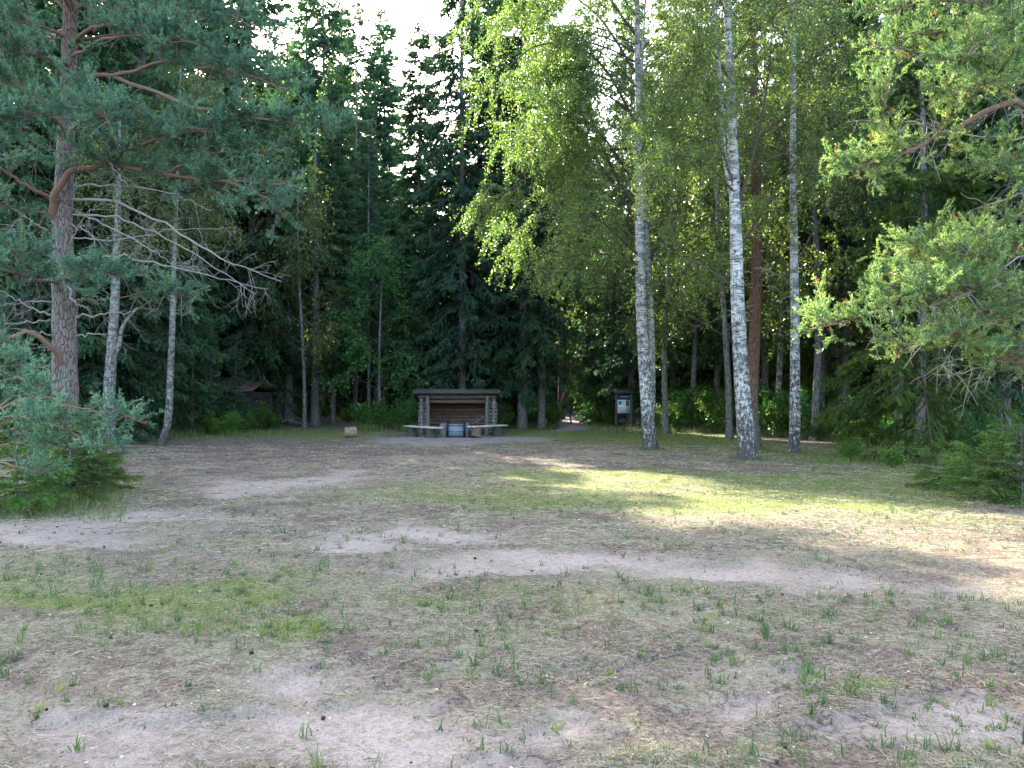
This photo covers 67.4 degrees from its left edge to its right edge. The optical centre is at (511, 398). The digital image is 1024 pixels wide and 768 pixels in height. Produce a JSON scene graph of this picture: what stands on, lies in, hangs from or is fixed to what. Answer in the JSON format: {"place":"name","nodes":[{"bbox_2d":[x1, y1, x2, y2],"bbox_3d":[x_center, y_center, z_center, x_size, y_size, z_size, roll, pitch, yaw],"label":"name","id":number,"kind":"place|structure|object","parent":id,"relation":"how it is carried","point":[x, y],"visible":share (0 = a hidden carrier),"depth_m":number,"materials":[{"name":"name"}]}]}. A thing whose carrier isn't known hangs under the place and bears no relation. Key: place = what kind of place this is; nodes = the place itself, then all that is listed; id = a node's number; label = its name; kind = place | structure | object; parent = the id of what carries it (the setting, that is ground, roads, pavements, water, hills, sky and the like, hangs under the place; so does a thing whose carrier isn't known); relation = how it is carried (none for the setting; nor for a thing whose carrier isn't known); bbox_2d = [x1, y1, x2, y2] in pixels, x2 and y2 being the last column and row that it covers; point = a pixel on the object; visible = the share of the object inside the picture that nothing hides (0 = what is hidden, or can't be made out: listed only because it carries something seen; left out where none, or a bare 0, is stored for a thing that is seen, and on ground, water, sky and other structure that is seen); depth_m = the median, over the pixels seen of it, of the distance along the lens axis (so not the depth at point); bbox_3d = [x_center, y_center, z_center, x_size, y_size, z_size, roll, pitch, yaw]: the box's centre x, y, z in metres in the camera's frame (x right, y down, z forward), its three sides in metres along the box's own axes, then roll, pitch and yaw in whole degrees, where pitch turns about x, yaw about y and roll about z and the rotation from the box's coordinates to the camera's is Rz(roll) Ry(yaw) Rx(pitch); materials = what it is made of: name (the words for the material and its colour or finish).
{"place":"outdoors","nodes":[
{"label":"outdoors","id":0,"kind":"place"},
{"bbox_2d":[0,396,1023,767],"bbox_3d":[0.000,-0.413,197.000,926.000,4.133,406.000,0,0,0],"label":"ground","id":1,"kind":"structure","parent":0,"point":[602,732],"depth_m":5.56,"materials":[{"name":"beige soil"}]},
{"bbox_2d":[0,444,77,514],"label":"spruce sapling","id":2,"kind":"object","parent":1,"relation":"on","point":[24,497],"visible":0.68,"depth_m":10.92,"materials":[{"name":"green plant"}]},
{"bbox_2d":[0,400,117,495],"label":"spruce sapling","id":3,"kind":"object","parent":1,"relation":"on","point":[66,440],"visible":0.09,"depth_m":13.19,"materials":[{"name":"green plant"}]},
{"bbox_2d":[0,0,129,447],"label":"spruce tree","id":4,"kind":"object","parent":1,"relation":"on","point":[21,173],"visible":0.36,"depth_m":24.51,"materials":[{"name":"green plant"}]},
{"bbox_2d":[10,410,133,501],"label":"spruce sapling","id":5,"kind":"object","parent":1,"relation":"on","point":[84,457],"visible":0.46,"depth_m":12.10,"materials":[{"name":"green plant"}]},
{"bbox_2d":[21,434,143,492],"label":"spruce sapling","id":6,"kind":"object","parent":1,"relation":"on","point":[63,454],"visible":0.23,"depth_m":13.10,"materials":[{"name":"green plant"}]},
{"bbox_2d":[0,332,166,480],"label":"pine sapling","id":7,"kind":"object","parent":1,"relation":"on","point":[30,415],"visible":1,"depth_m":10.09,"materials":[{"name":"green plant"}]},
{"bbox_2d":[0,0,200,443],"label":"spruce tree","id":8,"kind":"object","parent":1,"relation":"on","point":[91,369],"visible":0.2,"depth_m":26.62,"materials":[{"name":"green plant"}]},
{"bbox_2d":[6,77,210,449],"bbox_3d":[-12.331,-3.990,23.674,5.712,11.507,4.872,0,0,0],"label":"birch tree","id":9,"kind":"object","parent":1,"relation":"on","point":[109,382],"visible":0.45,"depth_m":23.86,"materials":[{"name":"green plant"}]},
{"bbox_2d":[74,0,230,437],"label":"spruce tree","id":10,"kind":"object","parent":1,"relation":"on","point":[162,86],"visible":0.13,"depth_m":31.28,"materials":[{"name":"green plant"}]},
{"bbox_2d":[95,45,261,445],"bbox_3d":[-11.180,-5.053,25.831,5.269,13.678,5.024,0,0,-37],"label":"birch tree","id":11,"kind":"object","parent":1,"relation":"on","point":[165,433],"visible":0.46,"depth_m":25.91,"materials":[{"name":"green plant"}]},
{"bbox_2d":[129,0,242,426],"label":"spruce tree","id":12,"kind":"object","parent":1,"relation":"on","point":[191,249],"visible":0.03,"depth_m":40.25,"materials":[{"name":"green plant"}]},
{"bbox_2d":[0,0,375,464],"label":"pine tree","id":13,"kind":"object","parent":1,"relation":"on","point":[65,105],"visible":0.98,"depth_m":15.46,"materials":[{"name":"green plant"}]},
{"bbox_2d":[154,275,221,434],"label":"spruce tree","id":14,"kind":"object","parent":1,"relation":"on","point":[192,400],"visible":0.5,"depth_m":33.89,"materials":[{"name":"green plant"}]},
{"bbox_2d":[158,56,242,401],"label":"birch tree","id":15,"kind":"object","parent":1,"relation":"on","point":[226,303],"visible":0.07,"depth_m":39.37,"materials":[{"name":"green plant"}]},
{"bbox_2d":[194,334,228,431],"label":"spruce tree","id":16,"kind":"object","parent":1,"relation":"on","point":[217,401],"visible":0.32,"depth_m":36.11,"materials":[{"name":"green plant"}]},
{"bbox_2d":[160,0,299,424],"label":"spruce tree","id":17,"kind":"object","parent":1,"relation":"on","point":[243,303],"visible":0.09,"depth_m":41.37,"materials":[{"name":"green plant"}]},
{"bbox_2d":[184,380,278,427],"bbox_3d":[-14.392,0.341,39.611,3.589,2.521,3.375,0,0,6],"label":"log hut","id":18,"kind":"object","parent":1,"relation":"on","point":[258,392],"visible":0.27,"depth_m":38.91,"materials":[{"name":"wood"}]},
{"bbox_2d":[219,346,254,430],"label":"spruce tree","id":19,"kind":"object","parent":1,"relation":"on","point":[235,404],"visible":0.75,"depth_m":36.51,"materials":[{"name":"green plant"}]},
{"bbox_2d":[177,0,319,411],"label":"spruce tree","id":20,"kind":"object","parent":1,"relation":"on","point":[270,350],"visible":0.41,"depth_m":40.63,"materials":[{"name":"green plant"}]},
{"bbox_2d":[240,396,269,430],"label":"shrub","id":21,"kind":"object","parent":1,"relation":"on","point":[261,410],"visible":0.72,"depth_m":37.53,"materials":[{"name":"green plant"}]},
{"bbox_2d":[215,81,331,372],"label":"birch tree","id":22,"kind":"object","parent":1,"relation":"on","point":[306,250],"visible":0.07,"depth_m":43.39,"materials":[{"name":"green plant"}]},
{"bbox_2d":[264,90,302,418],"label":"spruce tree","id":23,"kind":"object","parent":1,"relation":"on","point":[279,408],"visible":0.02,"depth_m":46.32,"materials":[{"name":"green plant"}]},
{"bbox_2d":[266,86,317,425],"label":"spruce tree","id":24,"kind":"object","parent":1,"relation":"on","point":[288,412],"visible":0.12,"depth_m":45.30,"materials":[{"name":"green plant"}]},
{"bbox_2d":[246,150,370,428],"bbox_3d":[-10.732,-5.630,39.697,6.740,14.731,6.603,0,0,18],"label":"birch tree","id":25,"kind":"object","parent":1,"relation":"on","point":[322,341],"visible":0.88,"depth_m":39.72,"materials":[{"name":"green plant"}]},
{"bbox_2d":[276,0,340,412],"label":"spruce tree","id":26,"kind":"object","parent":1,"relation":"on","point":[295,49],"visible":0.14,"depth_m":58.20,"materials":[{"name":"green plant"}]},
{"bbox_2d":[287,107,347,425],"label":"spruce tree","id":27,"kind":"object","parent":1,"relation":"on","point":[314,412],"visible":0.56,"depth_m":44.39,"materials":[{"name":"green plant"}]},
{"bbox_2d":[291,0,366,414],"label":"spruce tree","id":28,"kind":"object","parent":1,"relation":"on","point":[331,43],"visible":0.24,"depth_m":56.45,"materials":[{"name":"green plant"}]},
{"bbox_2d":[294,66,366,422],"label":"spruce tree","id":29,"kind":"object","parent":1,"relation":"on","point":[331,151],"visible":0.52,"depth_m":46.16,"materials":[{"name":"green plant"}]},
{"bbox_2d":[310,63,359,413],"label":"spruce tree","id":30,"kind":"object","parent":1,"relation":"on","point":[345,82],"visible":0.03,"depth_m":57.78,"materials":[{"name":"green plant"}]},
{"bbox_2d":[310,0,379,411],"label":"spruce tree","id":31,"kind":"object","parent":1,"relation":"on","point":[335,58],"visible":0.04,"depth_m":60.71,"materials":[{"name":"green plant"}]},
{"bbox_2d":[320,0,391,420],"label":"spruce tree","id":32,"kind":"object","parent":1,"relation":"on","point":[347,68],"visible":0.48,"depth_m":49.91,"materials":[{"name":"green plant"}]},
{"bbox_2d":[339,123,395,408],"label":"spruce tree","id":33,"kind":"object","parent":1,"relation":"on","point":[375,219],"visible":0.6,"depth_m":43.88,"materials":[{"name":"green plant"}]},
{"bbox_2d":[310,229,429,426],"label":"broadleaf tree","id":34,"kind":"object","parent":1,"relation":"on","point":[386,293],"visible":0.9,"depth_m":40.57,"materials":[{"name":"green plant"}]},
{"bbox_2d":[341,44,409,408],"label":"spruce tree","id":35,"kind":"object","parent":1,"relation":"on","point":[384,133],"visible":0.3,"depth_m":53.59,"materials":[{"name":"green plant"}]},
{"bbox_2d":[348,7,417,414],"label":"spruce tree","id":36,"kind":"object","parent":1,"relation":"on","point":[381,37],"visible":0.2,"depth_m":55.53,"materials":[{"name":"green plant"}]},
{"bbox_2d":[374,393,402,427],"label":"shrub","id":37,"kind":"object","parent":1,"relation":"on","point":[389,416],"visible":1,"depth_m":39.34,"materials":[{"name":"green plant"}]},
{"bbox_2d":[392,394,419,427],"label":"shrub","id":38,"kind":"object","parent":1,"relation":"on","point":[406,418],"visible":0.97,"depth_m":38.96,"materials":[{"name":"green plant"}]},
{"bbox_2d":[375,21,456,425],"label":"spruce tree","id":39,"kind":"object","parent":1,"relation":"on","point":[414,179],"visible":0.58,"depth_m":42.43,"materials":[{"name":"green plant"}]},
{"bbox_2d":[402,204,486,421],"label":"spruce tree","id":40,"kind":"object","parent":1,"relation":"on","point":[412,377],"visible":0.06,"depth_m":43.42,"materials":[{"name":"green plant"}]},
{"bbox_2d":[440,415,469,437],"bbox_3d":[-2.348,1.167,31.628,1.160,0.966,0.985,0,0,0],"label":"fire box","id":41,"kind":"object","parent":1,"relation":"on","point":[447,430],"visible":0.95,"depth_m":31.18,"materials":[{"name":"concrete"}]},
{"bbox_2d":[412,389,500,434],"bbox_3d":[-2.390,0.608,34.625,3.820,1.987,3.250,0,0,0],"label":"log shelter","id":42,"kind":"object","parent":1,"relation":"on","point":[435,405],"visible":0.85,"depth_m":33.78,"materials":[{"name":"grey wood"}]},
{"bbox_2d":[404,0,523,413],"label":"spruce tree","id":43,"kind":"object","parent":1,"relation":"on","point":[457,348],"visible":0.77,"depth_m":39.35,"materials":[{"name":"green plant"}]},
{"bbox_2d":[418,0,553,427],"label":"spruce tree","id":44,"kind":"object","parent":1,"relation":"on","point":[507,401],"visible":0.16,"depth_m":41.87,"materials":[{"name":"green plant"}]},
{"bbox_2d":[0,444,1023,767],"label":"dry straw","id":45,"kind":"object","parent":1,"relation":"on","point":[856,536],"visible":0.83,"depth_m":6.45,"materials":[{"name":"beige plant"}]},
{"bbox_2d":[0,436,1023,767],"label":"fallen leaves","id":46,"kind":"object","parent":1,"relation":"on","point":[474,600],"depth_m":9.71,"materials":[{"name":"brown plant"}]},
{"bbox_2d":[455,0,592,428],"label":"spruce tree","id":47,"kind":"object","parent":1,"relation":"on","point":[524,338],"visible":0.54,"depth_m":39.05,"materials":[{"name":"green plant"}]},
{"bbox_2d":[480,0,594,428],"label":"spruce tree","id":48,"kind":"object","parent":1,"relation":"on","point":[542,402],"visible":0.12,"depth_m":39.99,"materials":[{"name":"green plant"}]},
{"bbox_2d":[483,224,594,423],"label":"birch tree","id":49,"kind":"object","parent":1,"relation":"on","point":[572,348],"visible":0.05,"depth_m":46.13,"materials":[{"name":"green plant"}]},
{"bbox_2d":[529,85,584,405],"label":"spruce tree","id":50,"kind":"object","parent":1,"relation":"on","point":[554,375],"visible":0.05,"depth_m":66.08,"materials":[{"name":"green plant"}]},
{"bbox_2d":[545,71,599,418],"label":"spruce tree","id":51,"kind":"object","parent":1,"relation":"on","point":[561,393],"visible":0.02,"depth_m":51.89,"materials":[{"name":"green plant"}]},
{"bbox_2d":[547,122,598,412],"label":"spruce tree","id":52,"kind":"object","parent":1,"relation":"on","point":[568,343],"visible":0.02,"depth_m":59.80,"materials":[{"name":"green plant"}]},
{"bbox_2d":[570,103,609,387],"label":"spruce tree","id":53,"kind":"object","parent":1,"relation":"on","point":[601,208],"visible":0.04,"depth_m":61.36,"materials":[{"name":"green plant"}]},
{"bbox_2d":[561,261,626,423],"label":"spruce tree","id":54,"kind":"object","parent":1,"relation":"on","point":[591,375],"visible":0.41,"depth_m":46.75,"materials":[{"name":"green plant"}]},
{"bbox_2d":[445,0,776,450],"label":"birch tree","id":55,"kind":"object","parent":1,"relation":"on","point":[569,50],"visible":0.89,"depth_m":23.12,"materials":[{"name":"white plant"}]},
{"bbox_2d":[611,388,635,425],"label":"information board","id":56,"kind":"object","parent":1,"relation":"on","point":[623,404],"visible":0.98,"depth_m":42.48,"materials":[{"name":"grey wood"}]},
{"bbox_2d":[578,2,690,425],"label":"spruce tree","id":57,"kind":"object","parent":1,"relation":"on","point":[626,378],"visible":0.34,"depth_m":43.42,"materials":[{"name":"green plant"}]},
{"bbox_2d":[525,0,751,419],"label":"birch tree","id":58,"kind":"object","parent":1,"relation":"on","point":[649,256],"visible":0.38,"depth_m":30.38,"materials":[{"name":"green plant"}]},
{"bbox_2d":[575,0,746,432],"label":"birch tree","id":59,"kind":"object","parent":1,"relation":"on","point":[664,334],"visible":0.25,"depth_m":34.57,"materials":[{"name":"green plant"}]},
{"bbox_2d":[647,0,706,411],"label":"spruce tree","id":60,"kind":"object","parent":1,"relation":"on","point":[672,376],"visible":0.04,"depth_m":45.82,"materials":[{"name":"green plant"}]},
{"bbox_2d":[668,382,703,430],"bbox_3d":[8.463,0.378,37.062,1.679,2.453,2.253,0,0,-4],"label":"shrub","id":61,"kind":"object","parent":1,"relation":"on","point":[690,410],"visible":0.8,"depth_m":36.80,"materials":[{"name":"green plant"}]},
{"bbox_2d":[613,28,784,430],"bbox_3d":[9.261,-8.117,38.107,7.918,19.758,7.105,0,0,-9],"label":"birch tree","id":62,"kind":"object","parent":1,"relation":"on","point":[694,362],"visible":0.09,"depth_m":38.05,"materials":[{"name":"green plant"}]},
{"bbox_2d":[656,105,747,412],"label":"spruce tree","id":63,"kind":"object","parent":1,"relation":"on","point":[703,376],"visible":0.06,"depth_m":48.28,"materials":[{"name":"green plant"}]},
{"bbox_2d":[688,387,724,428],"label":"shrub","id":64,"kind":"object","parent":1,"relation":"on","point":[697,417],"visible":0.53,"depth_m":35.76,"materials":[{"name":"green plant"}]},
{"bbox_2d":[694,386,734,432],"bbox_3d":[9.096,0.532,34.885,1.439,2.158,2.060,0,0,-28],"label":"shrub","id":65,"kind":"object","parent":1,"relation":"on","point":[715,414],"visible":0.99,"depth_m":34.75,"materials":[{"name":"green plant"}]},
{"bbox_2d":[669,0,761,426],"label":"spruce tree","id":66,"kind":"object","parent":1,"relation":"on","point":[702,360],"visible":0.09,"depth_m":41.51,"materials":[{"name":"green plant"}]},
{"bbox_2d":[621,0,839,437],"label":"birch tree","id":67,"kind":"object","parent":1,"relation":"on","point":[729,432],"visible":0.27,"depth_m":30.76,"materials":[{"name":"green plant"}]},
{"bbox_2d":[603,0,869,460],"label":"birch tree","id":68,"kind":"object","parent":1,"relation":"on","point":[747,446],"visible":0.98,"depth_m":19.75,"materials":[{"name":"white plant"}]},
{"bbox_2d":[698,0,820,448],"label":"pine tree","id":69,"kind":"object","parent":1,"relation":"on","point":[754,312],"visible":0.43,"depth_m":23.96,"materials":[{"name":"orange plant"}]},
{"bbox_2d":[712,0,808,428],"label":"spruce tree","id":70,"kind":"object","parent":1,"relation":"on","point":[765,372],"visible":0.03,"depth_m":39.80,"materials":[{"name":"green plant"}]},
{"bbox_2d":[672,2,864,431],"bbox_3d":[12.561,-8.613,35.808,8.321,20.739,8.070,0,0,-31],"label":"birch tree","id":71,"kind":"object","parent":1,"relation":"on","point":[778,377],"visible":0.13,"depth_m":34.90,"materials":[{"name":"green plant"}]},
{"bbox_2d":[758,380,789,436],"bbox_3d":[10.786,0.419,31.894,1.453,2.380,1.988,0,0,15],"label":"shrub","id":72,"kind":"object","parent":1,"relation":"on","point":[766,394],"visible":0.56,"depth_m":31.77,"materials":[{"name":"green plant"}]},
{"bbox_2d":[763,390,788,437],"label":"shrub","id":73,"kind":"object","parent":1,"relation":"on","point":[780,420],"visible":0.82,"depth_m":30.71,"materials":[{"name":"green plant"}]},
{"bbox_2d":[747,80,811,406],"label":"spruce tree","id":74,"kind":"object","parent":1,"relation":"on","point":[772,366],"visible":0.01,"depth_m":49.20,"materials":[{"name":"green plant"}]},
{"bbox_2d":[784,382,826,439],"bbox_3d":[11.510,0.413,30.146,1.890,2.399,1.366,0,0,-43],"label":"shrub","id":75,"kind":"object","parent":1,"relation":"on","point":[805,409],"visible":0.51,"depth_m":29.80,"materials":[{"name":"green plant"}]},
{"bbox_2d":[674,0,939,453],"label":"birch tree","id":76,"kind":"object","parent":1,"relation":"on","point":[794,428],"visible":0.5,"depth_m":22.19,"materials":[{"name":"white plant"}]},
{"bbox_2d":[800,416,836,440],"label":"shrub","id":77,"kind":"object","parent":1,"relation":"on","point":[821,430],"visible":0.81,"depth_m":29.02,"materials":[{"name":"green plant"}]},
{"bbox_2d":[724,0,915,440],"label":"birch tree","id":78,"kind":"object","parent":1,"relation":"on","point":[818,257],"visible":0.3,"depth_m":28.76,"materials":[{"name":"green plant"}]},
{"bbox_2d":[762,0,885,434],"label":"spruce tree","id":79,"kind":"object","parent":1,"relation":"on","point":[822,250],"visible":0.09,"depth_m":33.84,"materials":[{"name":"green plant"}]},
{"bbox_2d":[770,30,877,409],"bbox_3d":[16.592,-9.834,39.939,6.692,23.184,7.087,0,0,2],"label":"spruce tree","id":80,"kind":"object","parent":1,"relation":"on","point":[805,360],"visible":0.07,"depth_m":38.94,"materials":[{"name":"green plant"}]},
{"bbox_2d":[802,371,852,409],"bbox_3d":[15.623,0.079,37.902,2.629,3.035,2.576,0,0,9],"label":"shrub","id":81,"kind":"object","parent":1,"relation":"on","point":[831,394],"visible":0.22,"depth_m":37.47,"materials":[{"name":"green plant"}]},
{"bbox_2d":[781,0,887,424],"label":"spruce tree","id":82,"kind":"object","parent":1,"relation":"on","point":[846,244],"visible":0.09,"depth_m":32.80,"materials":[{"name":"green plant"}]},
{"bbox_2d":[771,46,902,430],"bbox_3d":[16.037,-7.827,38.061,6.888,19.153,7.676,0,0,-16],"label":"birch tree","id":83,"kind":"object","parent":1,"relation":"on","point":[835,346],"visible":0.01,"depth_m":36.88,"materials":[{"name":"green plant"}]},
{"bbox_2d":[834,436,864,458],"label":"shrub","id":84,"kind":"object","parent":1,"relation":"on","point":[847,449],"visible":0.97,"depth_m":19.92,"materials":[{"name":"green plant"}]},
{"bbox_2d":[831,388,876,440],"bbox_3d":[12.384,0.597,27.929,1.389,2.009,1.884,0,0,2],"label":"shrub","id":85,"kind":"object","parent":1,"relation":"on","point":[847,398],"visible":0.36,"depth_m":27.66,"materials":[{"name":"green plant"}]},
{"bbox_2d":[812,27,916,370],"bbox_3d":[16.715,-8.116,33.868,7.918,19.758,7.105,0,0,-44],"label":"birch tree","id":86,"kind":"object","parent":1,"relation":"on","point":[845,338],"visible":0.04,"depth_m":32.30,"materials":[{"name":"green plant"}]},
{"bbox_2d":[806,0,983,442],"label":"spruce tree","id":87,"kind":"object","parent":1,"relation":"on","point":[915,85],"visible":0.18,"depth_m":26.92,"materials":[{"name":"green plant"}]},
{"bbox_2d":[876,441,913,469],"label":"shrub","id":88,"kind":"object","parent":1,"relation":"on","point":[892,457],"visible":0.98,"depth_m":17.40,"materials":[{"name":"green plant"}]},
{"bbox_2d":[789,0,1023,417],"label":"pine tree","id":89,"kind":"object","parent":1,"relation":"on","point":[963,275],"visible":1,"depth_m":10.80,"materials":[{"name":"green plant"}]},
{"bbox_2d":[812,0,1023,464],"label":"spruce tree","id":90,"kind":"object","parent":1,"relation":"on","point":[920,426],"visible":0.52,"depth_m":19.25,"materials":[{"name":"green plant"}]},
{"bbox_2d":[842,3,1023,432],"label":"spruce tree","id":91,"kind":"object","parent":1,"relation":"on","point":[915,316],"visible":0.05,"depth_m":29.79,"materials":[{"name":"green plant"}]},
{"bbox_2d":[903,448,972,490],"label":"spruce sapling","id":92,"kind":"object","parent":1,"relation":"on","point":[922,474],"visible":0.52,"depth_m":13.56,"materials":[{"name":"green plant"}]},
{"bbox_2d":[926,382,980,437],"bbox_3d":[13.740,0.422,23.997,1.297,2.343,1.742,0,0,-23],"label":"shrub","id":93,"kind":"object","parent":1,"relation":"on","point":[964,398],"visible":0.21,"depth_m":23.59,"materials":[{"name":"green plant"}]},
{"bbox_2d":[909,0,1023,445],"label":"spruce tree","id":94,"kind":"object","parent":1,"relation":"on","point":[1000,380],"visible":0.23,"depth_m":22.82,"materials":[{"name":"green plant"}]},
{"bbox_2d":[932,440,1023,505],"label":"spruce sapling","id":95,"kind":"object","parent":1,"relation":"on","point":[958,461],"visible":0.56,"depth_m":12.26,"materials":[{"name":"green plant"}]},
{"bbox_2d":[954,404,1005,458],"bbox_3d":[11.261,0.864,18.385,1.446,1.486,1.002,0,0,-35],"label":"shrub","id":96,"kind":"object","parent":1,"relation":"on","point":[984,421],"visible":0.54,"depth_m":18.33,"materials":[{"name":"green plant"}]},
{"bbox_2d":[963,422,1023,504],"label":"spruce sapling","id":97,"kind":"object","parent":1,"relation":"on","point":[991,471],"visible":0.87,"depth_m":11.61,"materials":[{"name":"green plant"}]},
{"bbox_2d":[973,0,1023,262],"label":"spruce tree","id":98,"kind":"object","parent":1,"relation":"on","point":[1017,119],"visible":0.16,"depth_m":19.47,"materials":[{"name":"green plant"}]},
{"bbox_2d":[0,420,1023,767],"bbox_3d":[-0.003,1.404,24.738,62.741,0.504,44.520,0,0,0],"label":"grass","id":99,"kind":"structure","parent":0,"point":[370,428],"depth_m":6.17,"materials":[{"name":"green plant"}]},
{"bbox_2d":[49,0,1016,235],"label":"sky","id":100,"kind":"structure","parent":0,"point":[403,14],"materials":[{"name":"white"}]},
{"bbox_2d":[550,410,589,431],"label":"footpath","id":101,"kind":"structure","parent":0,"point":[568,426],"depth_m":45.62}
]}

